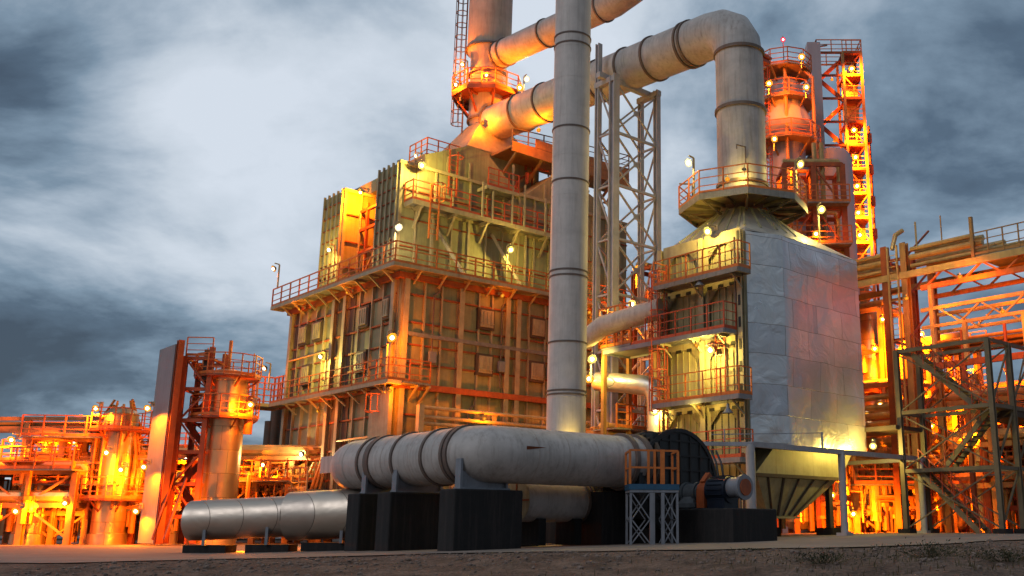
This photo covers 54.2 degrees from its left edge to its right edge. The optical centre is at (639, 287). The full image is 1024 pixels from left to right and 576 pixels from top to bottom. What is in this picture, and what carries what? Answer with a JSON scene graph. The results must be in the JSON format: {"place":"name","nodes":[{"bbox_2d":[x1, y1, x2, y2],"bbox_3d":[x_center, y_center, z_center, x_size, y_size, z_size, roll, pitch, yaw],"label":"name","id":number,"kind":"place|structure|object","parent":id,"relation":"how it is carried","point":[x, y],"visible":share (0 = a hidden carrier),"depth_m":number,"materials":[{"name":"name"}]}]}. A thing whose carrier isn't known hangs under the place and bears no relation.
{"place":"outdoors","nodes":[
{"label":"outdoors","id":0,"kind":"place"},
{"bbox_2d":[12,503,24,514],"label":"floodlight","id":1,"kind":"object","parent":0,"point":[15,511],"visible":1,"depth_m":49.25,"materials":[{"name":"paint"}]},
{"bbox_2d":[0,539,1023,575],"bbox_3d":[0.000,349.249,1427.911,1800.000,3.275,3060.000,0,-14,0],"label":"gravel ground","id":2,"kind":"structure","parent":0,"point":[681,567],"depth_m":19.74,"materials":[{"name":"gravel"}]},
{"bbox_2d":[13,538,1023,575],"bbox_3d":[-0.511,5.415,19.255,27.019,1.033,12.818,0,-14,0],"label":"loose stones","id":3,"kind":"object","parent":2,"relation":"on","point":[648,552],"visible":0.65,"depth_m":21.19,"materials":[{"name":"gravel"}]},
{"bbox_2d":[762,548,891,563],"bbox_3d":[3.207,4.724,17.403,2.138,0.295,1.276,5,-14,-19],"label":"weed clump","id":4,"kind":"object","parent":2,"relation":"on","point":[837,558],"visible":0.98,"depth_m":17.31,"materials":[{"name":"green plant"}]},
{"bbox_2d":[842,536,1023,557],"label":"weed clump","id":5,"kind":"object","parent":2,"relation":"on","point":[933,551],"visible":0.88,"depth_m":18.31,"materials":[{"name":"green plant"}]},
{"bbox_2d":[933,547,1023,561],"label":"weed clump","id":6,"kind":"object","parent":2,"relation":"on","point":[1006,555],"visible":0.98,"depth_m":16.85,"materials":[{"name":"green plant"}]},
{"bbox_2d":[0,532,1023,562],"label":"concrete yard","id":7,"kind":"structure","parent":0,"point":[59,552],"depth_m":30.19,"materials":[{"name":"concrete"}]},
{"bbox_2d":[0,480,80,535],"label":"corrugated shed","id":8,"kind":"structure","parent":7,"relation":"on","point":[3,512],"depth_m":71.98,"materials":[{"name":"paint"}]},
{"bbox_2d":[0,438,82,544],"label":"process vessel","id":9,"kind":"object","parent":7,"relation":"on","point":[32,536],"visible":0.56,"depth_m":51.90,"materials":[{"name":"metal"}]},
{"bbox_2d":[8,433,20,442],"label":"floodlight","id":10,"kind":"object","parent":9,"relation":"attached to","point":[11,439],"visible":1,"depth_m":51.56,"materials":[{"name":"paint"}]},
{"bbox_2d":[0,447,94,544],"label":"process rack","id":11,"kind":"object","parent":7,"relation":"on","point":[25,471],"visible":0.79,"depth_m":51.34,"materials":[{"name":"metal"}]},
{"bbox_2d":[0,417,103,541],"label":"pipe bridge","id":12,"kind":"structure","parent":7,"relation":"on","point":[9,427],"depth_m":54.62,"materials":[{"name":"metal"}]},
{"bbox_2d":[0,414,148,544],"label":"process rack","id":13,"kind":"object","parent":7,"relation":"on","point":[54,515],"visible":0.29,"depth_m":52.76,"materials":[{"name":"metal"}]},
{"bbox_2d":[79,399,152,544],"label":"process column","id":14,"kind":"structure","parent":7,"relation":"on","point":[110,497],"depth_m":52.47,"materials":[{"name":"metal"}]},
{"bbox_2d":[92,402,103,411],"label":"floodlight","id":15,"kind":"object","parent":14,"relation":"attached to","point":[101,404],"visible":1,"depth_m":52.98,"materials":[{"name":"paint"}]},
{"bbox_2d":[102,445,114,455],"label":"floodlight","id":16,"kind":"object","parent":14,"relation":"attached to","point":[105,452],"visible":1,"depth_m":50.92,"materials":[{"name":"paint"}]},
{"bbox_2d":[117,462,128,472],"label":"floodlight","id":17,"kind":"object","parent":14,"relation":"attached to","point":[120,469],"visible":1,"depth_m":51.99,"materials":[{"name":"paint"}]},
{"bbox_2d":[90,432,200,531],"bbox_3d":[-28.355,11.701,57.517,7.606,6.150,4.264,0,-14,0],"label":"process rack","id":18,"kind":"object","parent":7,"relation":"on","point":[180,446],"visible":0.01,"depth_m":56.24,"materials":[{"name":"metal"}]},
{"bbox_2d":[137,340,184,543],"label":"fire wall panel","id":19,"kind":"structure","parent":7,"relation":"on","point":[162,433],"depth_m":50.09,"materials":[{"name":"paint"}]},
{"bbox_2d":[132,503,143,514],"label":"floodlight","id":20,"kind":"object","parent":19,"relation":"attached to","point":[135,511],"visible":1,"depth_m":49.73,"materials":[{"name":"paint"}]},
{"bbox_2d":[140,459,151,470],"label":"floodlight","id":21,"kind":"object","parent":19,"relation":"attached to","point":[143,467],"visible":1,"depth_m":49.57,"materials":[{"name":"paint"}]},
{"bbox_2d":[144,401,154,411],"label":"floodlight","id":22,"kind":"object","parent":19,"relation":"attached to","point":[147,408],"visible":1,"depth_m":50.46,"materials":[{"name":"paint"}]},
{"bbox_2d":[126,437,198,543],"bbox_3d":[-26.173,11.217,54.472,4.744,5.650,3.168,1,-14,-5],"label":"process rack","id":23,"kind":"object","parent":7,"relation":"on","point":[181,464],"visible":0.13,"depth_m":53.38,"materials":[{"name":"orange metal"}]},
{"bbox_2d":[169,492,181,543],"bbox_3d":[-25.593,12.534,54.069,1.150,2.900,1.150,0,-14,0],"label":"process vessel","id":24,"kind":"object","parent":7,"relation":"on","point":[173,537],"visible":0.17,"depth_m":53.49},
{"bbox_2d":[57,450,302,540],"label":"process rack","id":25,"kind":"object","parent":7,"relation":"on","point":[137,532],"visible":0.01,"depth_m":68.55,"materials":[{"name":"metal"}]},
{"bbox_2d":[151,337,227,543],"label":"open stair tower","id":26,"kind":"structure","parent":7,"relation":"on","point":[184,484],"depth_m":50.49,"materials":[{"name":"red metal"}]},
{"bbox_2d":[182,545,236,552],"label":"support block","id":27,"kind":"structure","parent":7,"relation":"on","point":[209,549],"depth_m":34.63,"materials":[{"name":"concrete"}]},
{"bbox_2d":[186,340,262,544],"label":"process column","id":28,"kind":"structure","parent":7,"relation":"on","point":[232,417],"depth_m":50.91,"materials":[{"name":"grey metal"}]},
{"bbox_2d":[247,398,256,407],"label":"floodlight","id":29,"kind":"object","parent":28,"relation":"attached to","point":[250,404],"visible":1,"depth_m":51.00,"materials":[{"name":"paint"}]},
{"bbox_2d":[181,489,360,545],"bbox_3d":[-12.397,8.115,35.063,7.695,2.005,1.720,-1,-14,6],"label":"lying silver tube","id":30,"kind":"object","parent":7,"relation":"on","point":[310,515],"visible":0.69,"depth_m":34.54,"materials":[{"name":"grey paint"}]},
{"bbox_2d":[245,544,297,552],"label":"support block","id":31,"kind":"structure","parent":7,"relation":"on","point":[253,548],"depth_m":34.40,"materials":[{"name":"concrete"}]},
{"bbox_2d":[263,410,281,444],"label":"chimney pipe","id":32,"kind":"object","parent":7,"relation":"on","point":[272,428],"visible":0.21,"depth_m":65.36,"materials":[{"name":"metal"}]},
{"bbox_2d":[239,461,313,542],"bbox_3d":[-22.386,12.249,58.437,7.640,5.519,4.022,0,-14,0],"label":"process rack","id":33,"kind":"object","parent":7,"relation":"on","point":[245,467],"visible":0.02,"depth_m":57.81,"materials":[{"name":"metal"}]},
{"bbox_2d":[237,445,331,543],"bbox_3d":[-20.412,11.744,56.242,7.012,5.464,3.570,1,-14,-3],"label":"process rack","id":34,"kind":"object","parent":7,"relation":"on","point":[250,484],"visible":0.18,"depth_m":55.69,"materials":[{"name":"metal"}]},
{"bbox_2d":[300,542,344,550],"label":"support block","id":35,"kind":"structure","parent":7,"relation":"on","point":[323,546],"depth_m":34.14,"materials":[{"name":"concrete"}]},
{"bbox_2d":[344,493,377,550],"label":"duct plinth","id":36,"kind":"structure","parent":7,"relation":"on","point":[360,531],"depth_m":32.44,"materials":[{"name":"concrete"}]},
{"bbox_2d":[320,424,652,493],"bbox_3d":[-5.818,6.238,34.637,7.315,2.030,10.860,13,-19,-42],"label":"lying duct","id":37,"kind":"object","parent":36,"relation":"on","point":[471,456],"visible":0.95,"depth_m":31.00,"materials":[{"name":"metal"}]},
{"bbox_2d":[374,492,439,550],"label":"duct plinth","id":38,"kind":"structure","parent":7,"relation":"on","point":[407,521],"depth_m":31.28,"materials":[{"name":"concrete"}]},
{"bbox_2d":[247,122,628,537],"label":"furnace building","id":39,"kind":"structure","parent":7,"relation":"on","point":[465,208],"depth_m":56.22,"materials":[{"name":"paint"}]},
{"bbox_2d":[263,362,271,390],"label":"floodlight","id":40,"kind":"object","parent":39,"relation":"attached to","point":[264,368],"visible":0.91,"depth_m":60.52,"materials":[{"name":"paint"}]},
{"bbox_2d":[271,263,279,286],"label":"floodlight","id":41,"kind":"object","parent":39,"relation":"attached to","point":[273,268],"visible":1,"depth_m":62.53,"materials":[{"name":"paint"}]},
{"bbox_2d":[299,447,308,472],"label":"floodlight","id":42,"kind":"object","parent":39,"relation":"attached to","point":[301,453],"visible":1,"depth_m":55.68,"materials":[{"name":"paint"}]},
{"bbox_2d":[298,324,310,346],"bbox_3d":[-20.411,2.880,59.862,0.377,1.230,1.090,13,-19,-42],"label":"inspection door","id":43,"kind":"structure","parent":39,"relation":"in","point":[304,333],"depth_m":59.60,"materials":[{"name":"paint"}]},
{"bbox_2d":[300,364,311,385],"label":"inspection door","id":44,"kind":"structure","parent":39,"relation":"in","point":[306,370],"depth_m":58.46,"materials":[{"name":"paint"}]},
{"bbox_2d":[312,319,323,342],"bbox_3d":[-19.103,2.554,58.522,0.377,1.230,1.090,13,-19,-42],"label":"inspection door","id":45,"kind":"structure","parent":39,"relation":"in","point":[317,331],"depth_m":58.26,"materials":[{"name":"paint"}]},
{"bbox_2d":[318,350,327,383],"bbox_3d":[-18.157,4.500,56.341,0.518,1.930,0.440,13,-19,-42],"label":"floodlight","id":46,"kind":"object","parent":39,"relation":"attached to","point":[320,356],"visible":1,"depth_m":56.41,"materials":[{"name":"paint"}]},
{"bbox_2d":[327,244,335,277],"bbox_3d":[-18.168,-1.609,57.913,0.518,2.030,0.440,13,-19,-42],"label":"floodlight","id":47,"kind":"object","parent":39,"relation":"attached to","point":[329,249],"visible":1,"depth_m":57.97,"materials":[{"name":"paint"}]},
{"bbox_2d":[354,349,367,373],"bbox_3d":[-15.248,4.024,53.986,0.377,1.230,1.090,13,-19,-42],"label":"inspection door","id":48,"kind":"structure","parent":39,"relation":"in","point":[361,356],"depth_m":53.75,"materials":[{"name":"paint"}]},
{"bbox_2d":[358,304,370,329],"bbox_3d":[-15.248,1.595,54.577,0.377,1.230,1.090,13,-19,-42],"label":"inspection door","id":49,"kind":"structure","parent":39,"relation":"in","point":[364,313],"depth_m":54.32,"materials":[{"name":"paint"}]},
{"bbox_2d":[381,295,390,320],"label":"inspection door","id":50,"kind":"structure","parent":39,"relation":"in","point":[385,311],"depth_m":52.69,"materials":[{"name":"paint"}]},
{"bbox_2d":[383,329,396,392],"bbox_3d":[-12.859,3.716,50.537,0.528,3.276,0.621,13,-19,-42],"label":"floodlight","id":51,"kind":"object","parent":39,"relation":"attached to","point":[391,337],"visible":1,"depth_m":50.68,"materials":[{"name":"paint"}]},
{"bbox_2d":[393,220,402,258],"bbox_3d":[-12.905,-2.587,52.351,0.440,2.030,0.518,13,-19,-42],"label":"floodlight","id":52,"kind":"object","parent":39,"relation":"attached to","point":[398,227],"visible":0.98,"depth_m":52.42,"materials":[{"name":"paint"}]},
{"bbox_2d":[415,159,424,168],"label":"floodlight","id":53,"kind":"object","parent":39,"relation":"attached to","point":[420,165],"visible":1,"depth_m":54.95,"materials":[{"name":"paint"}]},
{"bbox_2d":[474,353,493,376],"bbox_3d":[-8.682,4.291,55.084,1.090,1.230,0.392,13,-19,-42],"label":"inspection door","id":54,"kind":"structure","parent":39,"relation":"in","point":[483,363],"depth_m":54.90,"materials":[{"name":"paint"}]},
{"bbox_2d":[476,307,494,330],"bbox_3d":[-8.682,1.765,55.699,1.090,1.230,0.392,13,-19,-42],"label":"inspection door","id":55,"kind":"structure","parent":39,"relation":"in","point":[485,318],"depth_m":55.52,"materials":[{"name":"paint"}]},
{"bbox_2d":[450,0,522,133],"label":"exhaust stack","id":56,"kind":"object","parent":39,"relation":"on","point":[489,23],"visible":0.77,"depth_m":65.26,"materials":[{"name":"paint"}]},
{"bbox_2d":[523,74,529,90],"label":"floodlight","id":57,"kind":"object","parent":56,"relation":"attached to","point":[526,79],"visible":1,"depth_m":66.77,"materials":[{"name":"paint"}]},
{"bbox_2d":[488,0,642,68],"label":"duct","id":58,"kind":"object","parent":56,"relation":"attached to","point":[524,43],"visible":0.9,"depth_m":61.53,"materials":[{"name":"metal"}]},
{"bbox_2d":[505,244,513,279],"bbox_3d":[-7.570,-1.526,57.019,0.440,2.130,0.518,13,-19,-42],"label":"floodlight","id":59,"kind":"object","parent":39,"relation":"attached to","point":[510,249],"visible":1,"depth_m":57.10,"materials":[{"name":"paint"}]},
{"bbox_2d":[528,360,544,383],"bbox_3d":[-6.034,4.885,57.527,1.090,1.230,0.392,13,-19,-42],"label":"inspection door","id":60,"kind":"structure","parent":39,"relation":"in","point":[536,368],"depth_m":57.38,"materials":[{"name":"paint"}]},
{"bbox_2d":[530,316,545,339],"bbox_3d":[-6.034,2.359,58.142,1.090,1.230,0.392,13,-19,-42],"label":"inspection door","id":61,"kind":"structure","parent":39,"relation":"in","point":[537,325],"depth_m":57.99,"materials":[{"name":"paint"}]},
{"bbox_2d":[437,488,522,550],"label":"duct plinth","id":62,"kind":"structure","parent":7,"relation":"on","point":[478,519],"depth_m":28.84,"materials":[{"name":"concrete"}]},
{"bbox_2d":[508,484,594,545],"bbox_3d":[-2.986,7.413,32.698,2.815,2.150,1.460,13,-19,-42],"label":"short duct drum","id":63,"kind":"object","parent":7,"relation":"on","point":[567,509],"visible":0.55,"depth_m":32.22,"materials":[{"name":"paint"}]},
{"bbox_2d":[546,0,590,543],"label":"vertical duct","id":64,"kind":"object","parent":7,"relation":"on","point":[566,391],"visible":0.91,"depth_m":39.11,"materials":[{"name":"metal"}]},
{"bbox_2d":[581,491,636,544],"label":"machine plinth","id":65,"kind":"structure","parent":7,"relation":"on","point":[603,523],"depth_m":32.90,"materials":[{"name":"concrete"}]},
{"bbox_2d":[593,487,613,490],"bbox_3d":[-1.238,8.040,34.324,1.600,2.300,1.700,13,-19,-42],"label":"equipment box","id":66,"kind":"object","parent":65,"relation":"on","point":[602,489],"visible":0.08,"depth_m":33.57,"materials":[{"name":"metal"}]},
{"bbox_2d":[586,403,646,434],"bbox_3d":[-0.472,9.425,49.008,7.409,6.550,4.384,13,-19,-42],"label":"process rack","id":67,"kind":"object","parent":7,"relation":"on","point":[614,428],"visible":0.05,"depth_m":46.91,"materials":[{"name":"metal"}]},
{"bbox_2d":[591,43,660,426],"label":"lattice tower","id":68,"kind":"structure","parent":7,"relation":"on","point":[615,83],"depth_m":52.64,"materials":[{"name":"metal"}]},
{"bbox_2d":[478,9,771,210],"bbox_3d":[-1.689,-7.941,55.777,3.411,12.118,22.338,13,-19,-42],"label":"overhead duct","id":69,"kind":"object","parent":68,"relation":"on","point":[728,42],"visible":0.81,"depth_m":49.12,"materials":[{"name":"metal"}]},
{"bbox_2d":[598,302,656,434],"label":"valve platform","id":70,"kind":"structure","parent":7,"relation":"on","point":[601,348],"depth_m":46.32,"materials":[{"name":"orange paint"}]},
{"bbox_2d":[631,262,653,425],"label":"process tower","id":71,"kind":"structure","parent":7,"relation":"on","point":[647,266],"depth_m":61.48,"materials":[{"name":"red metal"}]},
{"bbox_2d":[637,528,660,543],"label":"machine plinth","id":72,"kind":"structure","parent":7,"relation":"on","point":[646,532],"depth_m":33.23,"materials":[{"name":"concrete"}]},
{"bbox_2d":[614,428,752,530],"bbox_3d":[1.772,6.641,33.701,3.892,3.767,4.730,13,-19,-42],"label":"draught fan","id":73,"kind":"object","parent":72,"relation":"on","point":[703,484],"visible":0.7,"depth_m":33.42},
{"bbox_2d":[625,449,678,544],"bbox_3d":[0.374,6.696,31.611,1.615,2.950,1.165,2,-14,-8],"label":"access stand","id":74,"kind":"object","parent":7,"relation":"on","point":[662,488],"visible":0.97,"depth_m":31.18,"materials":[{"name":"grey paint"}]},
{"bbox_2d":[665,508,776,542],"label":"machine plinth","id":75,"kind":"structure","parent":7,"relation":"on","point":[721,525],"depth_m":31.73,"materials":[{"name":"concrete"}]},
{"bbox_2d":[603,163,866,528],"bbox_3d":[4.461,3.322,46.525,9.274,16.637,8.510,13,-19,-42],"label":"heat recovery unit","id":76,"kind":"object","parent":7,"relation":"on","point":[771,307],"visible":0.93,"depth_m":43.55,"materials":[{"name":"silver metal"}]},
{"bbox_2d":[591,372,657,431],"bbox_3d":[-0.489,6.032,45.815,3.899,4.634,0.996,-9,-16,32],"label":"insulated pipe","id":77,"kind":"object","parent":76,"relation":"attached to","point":[628,383],"visible":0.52,"depth_m":45.64,"materials":[{"name":"silver metal"}]},
{"bbox_2d":[586,371,592,382],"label":"floodlight","id":78,"kind":"object","parent":77,"relation":"attached to","point":[587,376],"visible":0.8,"depth_m":46.78,"materials":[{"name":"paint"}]},
{"bbox_2d":[588,351,596,381],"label":"floodlight","id":79,"kind":"object","parent":77,"relation":"attached to","point":[592,358],"visible":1,"depth_m":46.01,"materials":[{"name":"paint"}]},
{"bbox_2d":[587,298,665,349],"bbox_3d":[-0.915,1.704,45.841,4.556,2.003,0.960,-8,-16,30],"label":"insulated pipe","id":80,"kind":"object","parent":76,"relation":"attached to","point":[599,328],"visible":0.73,"depth_m":45.41,"materials":[{"name":"metal"}]},
{"bbox_2d":[685,155,694,194],"bbox_3d":[2.368,-5.231,46.114,0.518,2.030,0.440,13,-19,-43],"label":"floodlight","id":81,"kind":"object","parent":76,"relation":"attached to","point":[689,162],"visible":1,"depth_m":46.21,"materials":[{"name":"paint"}]},
{"bbox_2d":[704,223,717,235],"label":"floodlight","id":82,"kind":"object","parent":76,"relation":"attached to","point":[707,231],"visible":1,"depth_m":43.58,"materials":[{"name":"paint"}]},
{"bbox_2d":[706,341,720,354],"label":"floodlight","id":83,"kind":"object","parent":76,"relation":"attached to","point":[710,350],"visible":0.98,"depth_m":42.23,"materials":[{"name":"paint"}]},
{"bbox_2d":[723,400,732,413],"bbox_3d":[3.611,4.839,40.531,0.480,0.600,0.468,0,-14,0],"label":"bell lamp","id":84,"kind":"object","parent":76,"relation":"hanging from","point":[727,410],"visible":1,"depth_m":40.43,"materials":[{"name":"metal"}]},
{"bbox_2d":[794,157,803,193],"bbox_3d":[7.863,-5.578,48.786,0.440,1.830,0.518,8,-16,-31],"label":"floodlight","id":85,"kind":"object","parent":76,"relation":"attached to","point":[799,164],"visible":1,"depth_m":48.85,"materials":[{"name":"paint"}]},
{"bbox_2d":[817,202,825,242],"bbox_3d":[8.934,-3.233,48.741,0.440,2.030,0.518,5,-14,-18],"label":"floodlight","id":86,"kind":"object","parent":76,"relation":"attached to","point":[821,209],"visible":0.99,"depth_m":48.80,"materials":[{"name":"paint"}]},
{"bbox_2d":[869,439,876,449],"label":"floodlight","id":87,"kind":"object","parent":76,"relation":"attached to","point":[872,445],"visible":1,"depth_m":45.05,"materials":[{"name":"paint"}]},
{"bbox_2d":[763,41,820,532],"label":"distillation column","id":88,"kind":"structure","parent":7,"relation":"on","point":[790,123],"depth_m":65.71,"materials":[{"name":"metal"}]},
{"bbox_2d":[771,133,777,150],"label":"floodlight","id":89,"kind":"object","parent":88,"relation":"attached to","point":[774,138],"visible":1,"depth_m":63.22,"materials":[{"name":"paint"}]},
{"bbox_2d":[798,52,804,68],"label":"floodlight","id":90,"kind":"object","parent":88,"relation":"attached to","point":[801,56],"visible":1,"depth_m":64.58,"materials":[{"name":"paint"}]},
{"bbox_2d":[803,82,809,98],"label":"floodlight","id":91,"kind":"object","parent":88,"relation":"attached to","point":[806,87],"visible":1,"depth_m":64.07,"materials":[{"name":"paint"}]},
{"bbox_2d":[805,42,826,147],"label":"rectangular riser","id":92,"kind":"object","parent":7,"relation":"on","point":[813,49],"visible":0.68,"depth_m":71.04,"materials":[{"name":"paint"}]},
{"bbox_2d":[703,429,930,535],"bbox_3d":[5.612,8.387,41.568,16.733,4.370,4.900,13,-19,-42],"label":"pipe gantry","id":93,"kind":"object","parent":7,"relation":"on","point":[750,446],"visible":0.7,"depth_m":40.95,"materials":[{"name":"metal"}]},
{"bbox_2d":[849,507,856,516],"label":"floodlight","id":94,"kind":"object","parent":93,"relation":"attached to","point":[853,513],"visible":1,"depth_m":48.72,"materials":[{"name":"paint"}]},
{"bbox_2d":[776,159,861,532],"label":"process tower","id":95,"kind":"structure","parent":7,"relation":"on","point":[837,207],"depth_m":60.45,"materials":[{"name":"red metal"}]},
{"bbox_2d":[811,142,835,514],"bbox_3d":[11.225,2.118,59.691,0.770,23.200,0.304,0,-14,0],"label":"column riser","id":96,"kind":"object","parent":95,"relation":"attached to","point":[822,169],"depth_m":61.75,"materials":[{"name":"metal"}]},
{"bbox_2d":[816,528,840,534],"bbox_3d":[8.552,10.936,44.305,0.900,0.320,0.900,13,-19,-42],"label":"concrete footing","id":97,"kind":"object","parent":7,"relation":"on","point":[826,531],"visible":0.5,"depth_m":43.96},
{"bbox_2d":[806,147,859,527],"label":"absorber column","id":98,"kind":"structure","parent":7,"relation":"on","point":[843,156],"depth_m":66.46,"materials":[{"name":"metal"}]},
{"bbox_2d":[815,39,879,302],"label":"stair tower","id":99,"kind":"structure","parent":7,"relation":"on","point":[851,100],"depth_m":71.58,"materials":[{"name":"metal"}]},
{"bbox_2d":[777,378,948,532],"bbox_3d":[12.443,9.878,56.613,4.345,9.264,9.624,13,-19,-42],"label":"process rack","id":100,"kind":"object","parent":7,"relation":"on","point":[875,387],"visible":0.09,"depth_m":55.65,"materials":[{"name":"orange metal"}]},
{"bbox_2d":[859,299,904,531],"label":"process tower","id":101,"kind":"structure","parent":7,"relation":"on","point":[872,331],"depth_m":60.88,"materials":[{"name":"metal"}]},
{"bbox_2d":[835,447,960,532],"bbox_3d":[13.000,10.771,51.187,6.438,4.964,3.417,1,-14,-3],"label":"process rack","id":102,"kind":"object","parent":7,"relation":"on","point":[877,505],"visible":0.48,"depth_m":50.29,"materials":[{"name":"metal"}]},
{"bbox_2d":[855,216,1023,532],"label":"pipe bridge","id":103,"kind":"structure","parent":7,"relation":"on","point":[945,255],"depth_m":49.49,"materials":[{"name":"orange metal"}]},
{"bbox_2d":[898,330,986,531],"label":"process tower","id":104,"kind":"structure","parent":7,"relation":"on","point":[929,377],"depth_m":56.58,"materials":[{"name":"metal"}]},
{"bbox_2d":[864,333,1023,533],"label":"stair scaffold","id":105,"kind":"object","parent":7,"relation":"on","point":[991,412],"visible":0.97,"depth_m":43.71,"materials":[{"name":"grey metal"}]},
{"bbox_2d":[866,385,1023,531],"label":"process rack","id":106,"kind":"object","parent":7,"relation":"on","point":[953,399],"visible":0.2,"depth_m":50.38,"materials":[{"name":"metal"}]},
{"bbox_2d":[964,399,1023,532],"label":"process rack","id":107,"kind":"object","parent":7,"relation":"on","point":[985,499],"visible":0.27,"depth_m":49.06,"materials":[{"name":"orange metal"}]},
{"bbox_2d":[981,379,1023,531],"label":"process rack","id":108,"kind":"object","parent":7,"relation":"on","point":[1002,384],"depth_m":61.23,"materials":[{"name":"metal"}]},
{"bbox_2d":[0,0,1023,479],"label":"sky","id":109,"kind":"structure","parent":0,"point":[158,158],"materials":[{"name":"grey"}]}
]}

